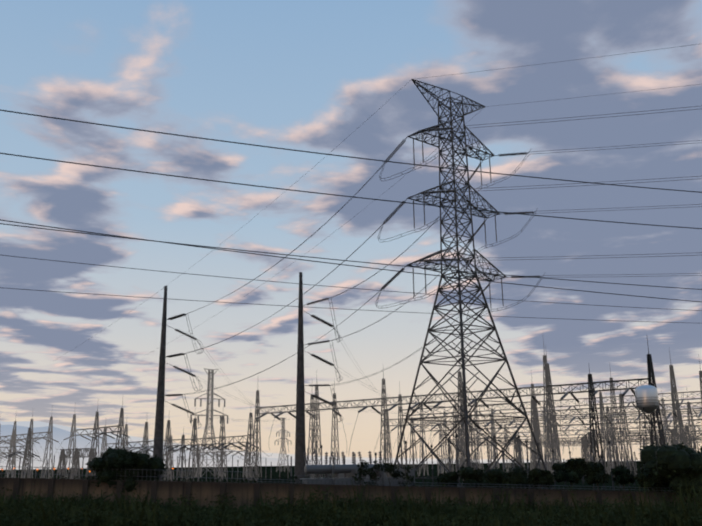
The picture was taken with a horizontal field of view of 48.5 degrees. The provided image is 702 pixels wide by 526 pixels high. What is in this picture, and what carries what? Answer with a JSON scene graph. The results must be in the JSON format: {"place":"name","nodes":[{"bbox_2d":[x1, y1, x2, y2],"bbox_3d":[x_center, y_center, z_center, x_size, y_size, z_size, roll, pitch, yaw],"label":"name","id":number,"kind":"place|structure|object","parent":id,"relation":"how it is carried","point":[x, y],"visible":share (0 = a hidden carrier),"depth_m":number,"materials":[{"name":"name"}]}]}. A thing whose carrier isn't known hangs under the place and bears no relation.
{"place":"outdoors","nodes":[
{"label":"outdoors","id":0,"kind":"place"},
{"bbox_2d":[0,421,639,469],"bbox_3d":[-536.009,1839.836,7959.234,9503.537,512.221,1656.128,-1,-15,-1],"label":"hills","id":1,"kind":"structure","parent":0,"point":[59,435],"depth_m":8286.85,"materials":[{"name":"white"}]},
{"bbox_2d":[0,461,646,490],"bbox_3d":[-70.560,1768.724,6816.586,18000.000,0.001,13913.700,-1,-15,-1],"label":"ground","id":2,"kind":"structure","parent":0,"point":[274,472],"depth_m":416.95,"materials":[{"name":"green plant"}]},
{"bbox_2d":[153,287,166,480],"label":"pole","id":3,"kind":"object","parent":2,"relation":"on","point":[158,432],"visible":0.81,"depth_m":126.57,"materials":[{"name":"metal"}]},
{"bbox_2d":[154,286,167,477],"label":"pole joint bands","id":4,"kind":"object","parent":3,"relation":"attached to","point":[162,361],"visible":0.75,"depth_m":127.91,"materials":[{"name":"grey metal"}]},
{"bbox_2d":[2,467,331,480],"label":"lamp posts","id":5,"kind":"object","parent":2,"relation":"on","point":[90,470],"visible":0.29,"depth_m":163.08,"materials":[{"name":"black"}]},
{"bbox_2d":[294,273,305,483],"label":"pole","id":6,"kind":"object","parent":2,"relation":"on","point":[300,450],"visible":0.83,"depth_m":117.96,"materials":[{"name":"metal"}]},
{"bbox_2d":[294,272,305,476],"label":"pole joint bands","id":7,"kind":"object","parent":6,"relation":"attached to","point":[300,384],"visible":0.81,"depth_m":118.66,"materials":[{"name":"grey metal"}]},
{"bbox_2d":[0,341,701,481],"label":"gantry","id":8,"kind":"object","parent":2,"relation":"on","point":[551,415],"visible":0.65,"depth_m":226.02,"materials":[{"name":"black metal"}]},
{"bbox_2d":[0,368,701,479],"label":"lattice tower","id":9,"kind":"structure","parent":2,"relation":"on","point":[71,439],"depth_m":310.44,"materials":[{"name":"black metal"}]},
{"bbox_2d":[300,464,414,485],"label":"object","id":10,"kind":"object","parent":2,"relation":"on","point":[349,470],"visible":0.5,"depth_m":99.21,"materials":[{"name":"paint"}]},
{"bbox_2d":[303,451,381,477],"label":"substation insulators","id":11,"kind":"object","parent":10,"relation":"on","point":[343,457],"visible":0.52,"depth_m":101.24,"materials":[{"name":"grey"}]},
{"bbox_2d":[16,441,701,497],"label":"foliage","id":12,"kind":"object","parent":2,"relation":"on","point":[679,459],"visible":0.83,"depth_m":84.33,"materials":[{"name":"green plant"}]},
{"bbox_2d":[391,79,553,488],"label":"tower","id":13,"kind":"structure","parent":2,"relation":"on","point":[460,302],"depth_m":113.19,"materials":[{"name":"metal"}]},
{"bbox_2d":[166,127,539,413],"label":"insulators","id":14,"kind":"object","parent":13,"relation":"attached to","point":[386,220],"visible":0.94,"depth_m":119.10,"materials":[{"name":"grey"}]},
{"bbox_2d":[164,123,544,428],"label":"hardware","id":15,"kind":"object","parent":13,"relation":"attached to","point":[381,289],"visible":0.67,"depth_m":119.65,"materials":[{"name":"grey metal"}]},
{"bbox_2d":[55,44,701,429],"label":"wires","id":16,"kind":"object","parent":13,"relation":"attached to","point":[456,256],"visible":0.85,"depth_m":116.17,"materials":[{"name":"grey metal"}]},
{"bbox_2d":[290,340,665,489],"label":"substation structures","id":17,"kind":"object","parent":2,"relation":"on","point":[592,390],"visible":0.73,"depth_m":169.91,"materials":[{"name":"black metal"}]},
{"bbox_2d":[360,464,698,501],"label":"trunks","id":18,"kind":"object","parent":2,"relation":"on","point":[409,484],"visible":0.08,"depth_m":89.87,"materials":[{"name":"brown plant"}]},
{"bbox_2d":[635,396,663,468],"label":"water tank stand","id":19,"kind":"object","parent":2,"relation":"on","point":[649,423],"visible":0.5,"depth_m":137.21,"materials":[{"name":"grey metal"}]},
{"bbox_2d":[635,385,658,412],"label":"water tank","id":20,"kind":"object","parent":19,"relation":"on","point":[649,393],"visible":0.96,"depth_m":137.32,"materials":[{"name":"silver metal"}]},
{"bbox_2d":[0,466,672,491],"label":"fence wall","id":21,"kind":"structure","parent":0,"point":[308,482],"depth_m":82.46,"materials":[{"name":"grey concrete"}]},
{"bbox_2d":[0,479,695,510],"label":"wall","id":22,"kind":"structure","parent":0,"point":[242,493],"depth_m":82.03,"materials":[{"name":"concrete"}]},
{"bbox_2d":[0,398,696,458],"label":"insulators","id":23,"kind":"object","parent":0,"point":[34,440],"visible":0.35,"depth_m":315.74,"materials":[{"name":"ceramic"}]},
{"bbox_2d":[0,109,701,322],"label":"wires","id":24,"kind":"object","parent":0,"point":[337,259],"visible":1,"depth_m":23.26,"materials":[{"name":"grey metal"}]},
{"bbox_2d":[0,0,701,459],"label":"sky","id":25,"kind":"structure","parent":0,"point":[303,75],"materials":[{"name":"blue"}]},
{"bbox_2d":[4,396,701,478],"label":"substation busbars","id":26,"kind":"object","parent":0,"point":[395,405],"visible":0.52,"depth_m":231.78,"materials":[{"name":"grey metal"}]},
{"bbox_2d":[290,388,695,477],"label":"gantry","id":27,"kind":"object","parent":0,"point":[596,392],"visible":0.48,"depth_m":141.56,"materials":[{"name":"grey metal"}]},
{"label":"field","id":28,"kind":"structure","parent":0,"visible":0},
{"bbox_2d":[0,477,699,511],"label":"wall pilasters","id":29,"kind":"object","parent":28,"relation":"on","point":[16,485],"depth_m":81.94,"materials":[{"name":"grey concrete"}]},
{"bbox_2d":[0,462,701,525],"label":"weeds","id":30,"kind":"object","parent":28,"relation":"on","point":[29,510],"visible":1,"depth_m":66.16,"materials":[{"name":"green plant"}]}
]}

